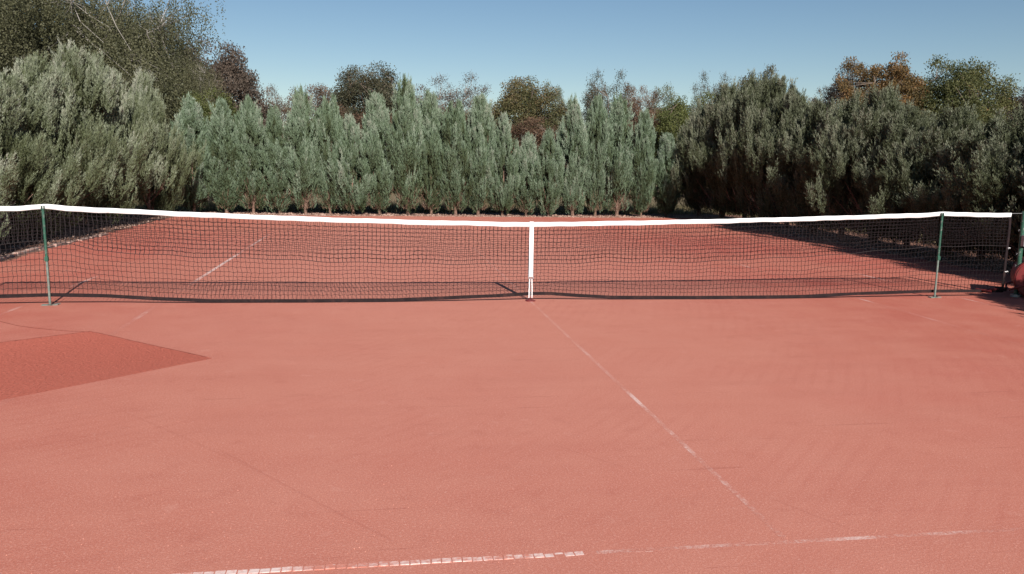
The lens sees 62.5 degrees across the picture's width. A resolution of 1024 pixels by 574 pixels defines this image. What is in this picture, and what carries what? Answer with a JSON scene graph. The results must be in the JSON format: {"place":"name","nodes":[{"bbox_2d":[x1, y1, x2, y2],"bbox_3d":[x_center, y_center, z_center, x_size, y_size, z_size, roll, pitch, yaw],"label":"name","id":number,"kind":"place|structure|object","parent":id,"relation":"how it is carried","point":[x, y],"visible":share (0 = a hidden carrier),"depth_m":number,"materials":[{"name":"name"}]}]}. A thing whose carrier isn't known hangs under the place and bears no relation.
{"place":"outdoors","nodes":[
{"label":"outdoors","id":0,"kind":"place"},
{"bbox_2d":[135,181,857,212],"bbox_3d":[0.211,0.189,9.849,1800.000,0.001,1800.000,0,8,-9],"label":"ground","id":1,"kind":"structure","parent":0,"point":[392,197],"depth_m":37.24,"materials":[{"name":"brown soil"}]},
{"bbox_2d":[0,233,108,260],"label":"kerb","id":2,"kind":"structure","parent":1,"relation":"on","point":[36,249],"depth_m":14.53,"materials":[{"name":"concrete"}]},
{"bbox_2d":[0,0,144,74],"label":"birch tree","id":3,"kind":"object","parent":1,"relation":"on","point":[74,38],"depth_m":32.00,"materials":[{"name":"green plant"}]},
{"bbox_2d":[0,0,225,177],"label":"birch tree","id":4,"kind":"object","parent":1,"relation":"on","point":[87,27],"visible":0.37,"depth_m":29.51,"materials":[{"name":"green plant"}]},
{"bbox_2d":[98,0,214,188],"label":"birch tree","id":5,"kind":"object","parent":1,"relation":"on","point":[168,34],"visible":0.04,"depth_m":35.32,"materials":[{"name":"green plant"}]},
{"bbox_2d":[149,32,225,195],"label":"broadleaf tree","id":6,"kind":"object","parent":1,"relation":"on","point":[205,82],"visible":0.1,"depth_m":32.88,"materials":[{"name":"green plant"}]},
{"bbox_2d":[164,86,241,198],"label":"broadleaf tree","id":7,"kind":"object","parent":1,"relation":"on","point":[207,112],"visible":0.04,"depth_m":31.49,"materials":[{"name":"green plant"}]},
{"bbox_2d":[179,35,285,144],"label":"broadleaf tree","id":8,"kind":"object","parent":1,"relation":"on","point":[238,83],"visible":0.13,"depth_m":39.27,"materials":[{"name":"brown plant"}]},
{"bbox_2d":[241,83,284,173],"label":"broadleaf tree","id":9,"kind":"object","parent":1,"relation":"on","point":[274,93],"visible":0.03,"depth_m":47.00,"materials":[{"name":"plant"}]},
{"bbox_2d":[281,83,349,145],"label":"broadleaf tree","id":10,"kind":"object","parent":1,"relation":"on","point":[320,92],"visible":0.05,"depth_m":48.70,"materials":[{"name":"plant"}]},
{"bbox_2d":[309,60,401,121],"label":"broadleaf tree","id":11,"kind":"object","parent":1,"relation":"on","point":[352,95],"visible":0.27,"depth_m":50.69,"materials":[{"name":"green plant"}]},
{"bbox_2d":[330,111,395,179],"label":"broadleaf tree","id":12,"kind":"object","parent":1,"relation":"on","point":[358,119],"visible":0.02,"depth_m":43.61,"materials":[{"name":"plant"}]},
{"bbox_2d":[402,104,493,183],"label":"broadleaf tree","id":13,"kind":"object","parent":1,"relation":"on","point":[466,114],"depth_m":44.10,"materials":[{"name":"green plant"}]},
{"bbox_2d":[414,69,493,115],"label":"broadleaf tree","id":14,"kind":"object","parent":1,"relation":"on","point":[448,99],"visible":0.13,"depth_m":52.14,"materials":[{"name":"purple plant"}]},
{"bbox_2d":[0,209,1014,274],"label":"soil border","id":15,"kind":"object","parent":1,"relation":"on","point":[35,244],"visible":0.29,"depth_m":19.62,"materials":[{"name":"brown soil"}]},
{"bbox_2d":[0,152,20,238],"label":"juniper tree","id":16,"kind":"object","parent":15,"relation":"on","point":[4,186],"visible":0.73,"depth_m":13.03,"materials":[{"name":"green plant"}]},
{"bbox_2d":[0,80,84,241],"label":"juniper tree","id":17,"kind":"object","parent":15,"relation":"on","point":[32,162],"visible":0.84,"depth_m":15.02,"materials":[{"name":"green plant"}]},
{"bbox_2d":[0,66,109,238],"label":"juniper tree","id":18,"kind":"object","parent":15,"relation":"on","point":[33,110],"visible":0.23,"depth_m":16.39,"materials":[{"name":"green plant"}]},
{"bbox_2d":[12,50,133,229],"bbox_3d":[-9.980,-3.068,17.860,3.153,3.895,2.633,1,8,0],"label":"juniper tree","id":19,"kind":"object","parent":15,"relation":"on","point":[58,88],"visible":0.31,"depth_m":17.69,"materials":[{"name":"green plant"}]},
{"bbox_2d":[30,36,149,225],"bbox_3d":[-9.937,-3.525,19.305,3.600,4.402,2.906,7,10,38],"label":"juniper tree","id":20,"kind":"object","parent":15,"relation":"on","point":[76,64],"visible":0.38,"depth_m":19.42,"materials":[{"name":"green plant"}]},
{"bbox_2d":[77,51,178,220],"bbox_3d":[-10.458,-3.779,21.260,3.387,4.322,2.828,0,8,-3],"label":"juniper tree","id":21,"kind":"object","parent":15,"relation":"on","point":[120,109],"visible":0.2,"depth_m":21.41,"materials":[{"name":"green plant"}]},
{"bbox_2d":[110,66,206,215],"bbox_3d":[-9.903,-3.978,23.162,2.700,4.188,2.179,1,8,0],"label":"juniper tree","id":22,"kind":"object","parent":15,"relation":"on","point":[145,102],"visible":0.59,"depth_m":22.89,"materials":[{"name":"green plant"}]},
{"bbox_2d":[166,91,217,211],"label":"juniper tree","id":23,"kind":"object","parent":15,"relation":"on","point":[190,116],"visible":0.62,"depth_m":24.74,"materials":[{"name":"green plant"}]},
{"bbox_2d":[197,96,250,212],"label":"juniper tree","id":24,"kind":"object","parent":15,"relation":"on","point":[218,178],"visible":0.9,"depth_m":24.76,"materials":[{"name":"green plant"}]},
{"bbox_2d":[224,94,278,212],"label":"juniper tree","id":25,"kind":"object","parent":15,"relation":"on","point":[248,122],"visible":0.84,"depth_m":24.88,"materials":[{"name":"green plant"}]},
{"bbox_2d":[250,102,298,213],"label":"juniper tree","id":26,"kind":"object","parent":15,"relation":"on","point":[278,190],"visible":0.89,"depth_m":25.08,"materials":[{"name":"green plant"}]},
{"bbox_2d":[280,82,319,213],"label":"juniper tree","id":27,"kind":"object","parent":15,"relation":"on","point":[299,125],"visible":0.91,"depth_m":24.90,"materials":[{"name":"green plant"}]},
{"bbox_2d":[311,93,349,213],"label":"juniper tree","id":28,"kind":"object","parent":15,"relation":"on","point":[328,121],"visible":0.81,"depth_m":25.11,"materials":[{"name":"green plant"}]},
{"bbox_2d":[324,112,377,214],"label":"juniper tree","id":29,"kind":"object","parent":15,"relation":"on","point":[355,194],"visible":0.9,"depth_m":25.15,"materials":[{"name":"green plant"}]},
{"bbox_2d":[359,88,396,214],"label":"juniper tree","id":30,"kind":"object","parent":15,"relation":"on","point":[377,116],"visible":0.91,"depth_m":25.25,"materials":[{"name":"green plant"}]},
{"bbox_2d":[383,72,427,214],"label":"juniper tree","id":31,"kind":"object","parent":15,"relation":"on","point":[406,156],"visible":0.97,"depth_m":25.27,"materials":[{"name":"green plant"}]},
{"bbox_2d":[134,163,704,211],"bbox_3d":[-2.210,-3.317,28.206,21.244,1.590,0.055,0,8,-9],"label":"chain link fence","id":32,"kind":"object","parent":15,"relation":"on","point":[409,201],"visible":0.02,"depth_m":28.07,"materials":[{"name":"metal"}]},
{"bbox_2d":[417,88,446,214],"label":"juniper tree","id":33,"kind":"object","parent":15,"relation":"on","point":[432,117],"visible":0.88,"depth_m":25.56,"materials":[{"name":"green plant"}]},
{"bbox_2d":[435,97,475,214],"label":"juniper tree","id":34,"kind":"object","parent":15,"relation":"on","point":[453,129],"visible":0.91,"depth_m":25.54,"materials":[{"name":"green plant"}]},
{"bbox_2d":[459,91,496,215],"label":"juniper tree","id":35,"kind":"object","parent":15,"relation":"on","point":[479,121],"visible":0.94,"depth_m":25.62,"materials":[{"name":"green plant"}]},
{"bbox_2d":[483,111,527,215],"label":"juniper tree","id":36,"kind":"object","parent":15,"relation":"on","point":[502,197],"visible":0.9,"depth_m":25.82,"materials":[{"name":"green plant"}]},
{"bbox_2d":[0,211,1010,274],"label":"border litter","id":37,"kind":"object","parent":15,"relation":"on","point":[632,216],"visible":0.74,"depth_m":24.43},
{"bbox_2d":[513,131,543,215],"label":"juniper tree","id":38,"kind":"object","parent":15,"relation":"on","point":[526,202],"visible":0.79,"depth_m":25.96,"materials":[{"name":"green plant"}]},
{"bbox_2d":[527,126,566,216],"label":"juniper tree","id":39,"kind":"object","parent":15,"relation":"on","point":[553,165],"visible":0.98,"depth_m":25.89,"materials":[{"name":"green plant"}]},
{"bbox_2d":[553,95,597,215],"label":"juniper tree","id":40,"kind":"object","parent":15,"relation":"on","point":[571,146],"visible":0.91,"depth_m":26.25,"materials":[{"name":"green plant"}]},
{"bbox_2d":[577,93,617,215],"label":"juniper tree","id":41,"kind":"object","parent":15,"relation":"on","point":[597,114],"visible":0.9,"depth_m":26.31,"materials":[{"name":"green plant"}]},
{"bbox_2d":[602,91,639,215],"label":"juniper tree","id":42,"kind":"object","parent":15,"relation":"on","point":[620,172],"visible":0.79,"depth_m":26.35,"materials":[{"name":"green plant"}]},
{"bbox_2d":[627,107,659,216],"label":"juniper tree","id":43,"kind":"object","parent":15,"relation":"on","point":[641,197],"visible":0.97,"depth_m":26.34,"materials":[{"name":"green plant"}]},
{"bbox_2d":[652,131,684,216],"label":"juniper tree","id":44,"kind":"object","parent":15,"relation":"on","point":[667,195],"visible":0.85,"depth_m":26.78,"materials":[{"name":"green plant"}]},
{"bbox_2d":[672,98,716,215],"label":"juniper tree","id":45,"kind":"object","parent":15,"relation":"on","point":[693,202],"visible":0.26,"depth_m":27.25,"materials":[{"name":"green plant"}]},
{"bbox_2d":[669,76,739,218],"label":"juniper tree","id":46,"kind":"object","parent":15,"relation":"on","point":[695,133],"visible":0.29,"depth_m":25.98,"materials":[{"name":"green plant"}]},
{"bbox_2d":[687,68,763,218],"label":"juniper tree","id":47,"kind":"object","parent":15,"relation":"on","point":[721,191],"visible":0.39,"depth_m":24.54,"materials":[{"name":"green plant"}]},
{"bbox_2d":[714,68,812,225],"bbox_3d":[7.108,-3.824,23.259,3.172,4.415,2.469,-6,11,-38],"label":"juniper tree","id":48,"kind":"object","parent":15,"relation":"on","point":[753,112],"visible":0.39,"depth_m":22.86,"materials":[{"name":"green plant"}]},
{"bbox_2d":[741,77,827,229],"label":"juniper tree","id":49,"kind":"object","parent":15,"relation":"on","point":[795,105],"visible":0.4,"depth_m":21.55,"materials":[{"name":"green plant"}]},
{"bbox_2d":[766,92,857,234],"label":"juniper tree","id":50,"kind":"object","parent":15,"relation":"on","point":[784,194],"visible":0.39,"depth_m":20.40,"materials":[{"name":"green plant"}]},
{"bbox_2d":[794,87,875,238],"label":"juniper tree","id":51,"kind":"object","parent":15,"relation":"on","point":[831,117],"visible":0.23,"depth_m":19.08,"materials":[{"name":"green plant"}]},
{"bbox_2d":[804,79,927,244],"bbox_3d":[7.886,-2.647,18.071,3.021,3.575,2.351,4,9,21],"label":"juniper tree","id":52,"kind":"object","parent":15,"relation":"on","point":[873,118],"visible":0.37,"depth_m":17.87,"materials":[{"name":"green plant"}]},
{"bbox_2d":[850,97,950,249],"bbox_3d":[8.034,-2.231,16.859,2.365,3.086,2.659,0,8,-9],"label":"juniper tree","id":53,"kind":"object","parent":15,"relation":"on","point":[914,124],"visible":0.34,"depth_m":16.72,"materials":[{"name":"green plant"}]},
{"bbox_2d":[866,100,996,255],"bbox_3d":[8.323,-2.030,15.867,2.870,2.983,2.234,6,10,31],"label":"juniper tree","id":54,"kind":"object","parent":15,"relation":"on","point":[948,131],"visible":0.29,"depth_m":15.73,"materials":[{"name":"green plant"}]},
{"bbox_2d":[891,107,1022,262],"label":"juniper tree","id":55,"kind":"object","parent":15,"relation":"on","point":[922,199],"visible":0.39,"depth_m":14.69,"materials":[{"name":"green plant"}]},
{"bbox_2d":[934,102,1023,267],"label":"juniper tree","id":56,"kind":"object","parent":15,"relation":"on","point":[1004,150],"visible":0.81,"depth_m":13.28,"materials":[{"name":"green plant"}]},
{"bbox_2d":[1008,153,1023,198],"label":"juniper tree","id":57,"kind":"object","parent":15,"relation":"on","point":[1018,174],"visible":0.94,"depth_m":12.64,"materials":[{"name":"green plant"}]},
{"bbox_2d":[0,215,1023,573],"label":"clay court","id":58,"kind":"object","parent":1,"relation":"on","point":[866,445],"visible":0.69,"depth_m":5.35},
{"bbox_2d":[41,206,60,305],"bbox_3d":[-4.929,-0.331,8.959,0.189,1.059,0.114,-6,11,-39],"label":"singles stick","id":59,"kind":"object","parent":58,"relation":"on","point":[46,258],"visible":1,"depth_m":8.94,"materials":[{"name":"green paint"}]},
{"bbox_2d":[0,321,210,399],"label":"clay patch","id":60,"kind":"object","parent":58,"relation":"on","point":[50,340],"visible":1,"depth_m":6.64,"materials":[{"name":"soil"}]},
{"bbox_2d":[0,225,224,314],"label":"doubles line","id":61,"kind":"object","parent":58,"relation":"on","point":[90,278],"visible":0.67,"depth_m":10.79,"materials":[{"name":"white paint"}]},
{"bbox_2d":[0,225,282,406],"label":"singles line","id":62,"kind":"object","parent":58,"relation":"on","point":[4,402],"visible":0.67,"depth_m":8.36,"materials":[{"name":"white paint"}]},
{"bbox_2d":[176,548,647,573],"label":"service line tiles","id":63,"kind":"object","parent":58,"relation":"on","point":[382,563],"visible":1,"depth_m":3.33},
{"bbox_2d":[356,225,601,226],"bbox_3d":[-1.575,-1.557,21.468,10.800,0.001,0.080,0,8,-9],"label":"baseline","id":64,"kind":"object","parent":58,"relation":"on","point":[400,225],"visible":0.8,"depth_m":21.30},
{"bbox_2d":[1,271,1021,573],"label":"clay grit","id":65,"kind":"object","parent":58,"relation":"on","point":[553,463],"visible":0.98,"depth_m":4.52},
{"bbox_2d":[472,247,785,536],"bbox_3d":[0.211,0.159,9.845,0.030,0.001,12.700,0,8,-9],"label":"center line","id":66,"kind":"object","parent":58,"relation":"on","point":[770,525],"visible":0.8,"depth_m":4.95,"materials":[{"name":"white paint"}]},
{"bbox_2d":[597,527,1023,553],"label":"service line","id":67,"kind":"object","parent":58,"relation":"on","point":[804,540],"visible":1,"depth_m":3.60,"materials":[{"name":"white paint"}]},
{"bbox_2d":[610,227,1023,345],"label":"singles line","id":68,"kind":"object","parent":58,"relation":"on","point":[865,300],"visible":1,"depth_m":9.84,"materials":[{"name":"white paint"}]},
{"bbox_2d":[659,227,1023,312],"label":"doubles line","id":69,"kind":"object","parent":58,"relation":"on","point":[877,278],"visible":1,"depth_m":12.16,"materials":[{"name":"white paint"}]},
{"bbox_2d":[929,213,943,297],"bbox_3d":[5.326,-0.393,10.526,0.189,1.059,0.114,-6,11,-39],"label":"singles stick","id":70,"kind":"object","parent":58,"relation":"on","point":[939,246],"visible":1,"depth_m":10.51,"materials":[{"name":"green paint"}]},
{"bbox_2d":[976,257,1023,294],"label":"court roller","id":71,"kind":"object","parent":58,"relation":"on","point":[1017,277],"visible":0.95,"depth_m":10.66,"materials":[{"name":"red paint"}]},
{"bbox_2d":[1010,211,1023,296],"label":"net post","id":72,"kind":"object","parent":58,"relation":"on","point":[1019,254],"visible":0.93,"depth_m":10.69,"materials":[{"name":"green metal"}]},
{"bbox_2d":[0,204,1021,302],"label":"tennis net","id":73,"kind":"object","parent":72,"relation":"attached to","point":[91,210],"visible":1,"depth_m":9.71,"materials":[{"name":"black fabric"}]},
{"bbox_2d":[525,221,535,301],"bbox_3d":[0.222,-0.294,9.759,0.124,0.926,0.125,0,8,-9],"label":"strap","id":74,"kind":"object","parent":73,"relation":"attached to","point":[530,250],"visible":1,"depth_m":9.76,"materials":[{"name":"white fabric"}]},
{"bbox_2d":[485,116,578,186],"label":"broadleaf tree","id":75,"kind":"object","parent":1,"relation":"on","point":[519,131],"visible":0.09,"depth_m":42.26,"materials":[{"name":"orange plant"}]},
{"bbox_2d":[131,194,935,244],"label":"dry grass","id":76,"kind":"structure","parent":1,"relation":"on","point":[318,208],"depth_m":28.00,"materials":[{"name":"plant"}]},
{"bbox_2d":[486,75,583,142],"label":"broadleaf tree","id":77,"kind":"object","parent":1,"relation":"on","point":[514,100],"visible":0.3,"depth_m":50.20,"materials":[{"name":"green plant"}]},
{"bbox_2d":[545,79,567,133],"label":"broadleaf tree","id":78,"kind":"object","parent":1,"relation":"on","point":[559,96],"visible":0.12,"depth_m":55.13,"materials":[{"name":"green plant"}]},
{"bbox_2d":[579,66,634,152],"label":"broadleaf tree","id":79,"kind":"object","parent":1,"relation":"on","point":[593,92],"visible":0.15,"depth_m":51.51,"materials":[{"name":"green plant"}]},
{"bbox_2d":[622,81,662,138],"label":"broadleaf tree","id":80,"kind":"object","parent":1,"relation":"on","point":[636,105],"visible":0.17,"depth_m":49.90,"materials":[{"name":"plant"}]},
{"bbox_2d":[630,108,671,186],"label":"broadleaf tree","id":81,"kind":"object","parent":1,"relation":"on","point":[637,120],"visible":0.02,"depth_m":46.04,"materials":[{"name":"green plant"}]},
{"bbox_2d":[650,81,678,189],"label":"broadleaf tree","id":82,"kind":"object","parent":1,"relation":"on","point":[663,94],"visible":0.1,"depth_m":58.28,"materials":[{"name":"green plant"}]},
{"bbox_2d":[653,89,717,196],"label":"broadleaf tree","id":83,"kind":"object","parent":1,"relation":"on","point":[674,115],"visible":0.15,"depth_m":43.84,"materials":[{"name":"green plant"}]},
{"bbox_2d":[687,71,734,111],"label":"broadleaf tree","id":84,"kind":"object","parent":1,"relation":"on","point":[701,87],"visible":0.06,"depth_m":52.91,"materials":[{"name":"green plant"}]},
{"bbox_2d":[729,63,787,98],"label":"broadleaf tree","id":85,"kind":"object","parent":1,"relation":"on","point":[767,71],"visible":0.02,"depth_m":54.49,"materials":[{"name":"green plant"}]},
{"bbox_2d":[807,85,862,110],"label":"broadleaf tree","id":86,"kind":"object","parent":1,"relation":"on","point":[823,94],"visible":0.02,"depth_m":53.66,"materials":[{"name":"green plant"}]},
{"bbox_2d":[820,59,887,112],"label":"broadleaf tree","id":87,"kind":"object","parent":1,"relation":"on","point":[830,92],"visible":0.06,"depth_m":53.71,"materials":[{"name":"plant"}]},
{"bbox_2d":[832,51,933,133],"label":"broadleaf tree","id":88,"kind":"object","parent":1,"relation":"on","point":[911,88],"visible":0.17,"depth_m":51.53,"materials":[{"name":"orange plant"}]},
{"bbox_2d":[901,54,1020,122],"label":"broadleaf tree","id":89,"kind":"object","parent":1,"relation":"on","point":[967,80],"visible":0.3,"depth_m":49.95,"materials":[{"name":"green plant"}]},
{"bbox_2d":[979,86,1023,130],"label":"broadleaf tree","id":90,"kind":"object","parent":1,"relation":"on","point":[1019,99],"depth_m":58.18,"materials":[{"name":"green plant"}]},
{"bbox_2d":[20,0,1023,133],"label":"sky","id":91,"kind":"structure","parent":0,"point":[289,43],"materials":[{"name":"blue"}]}
]}

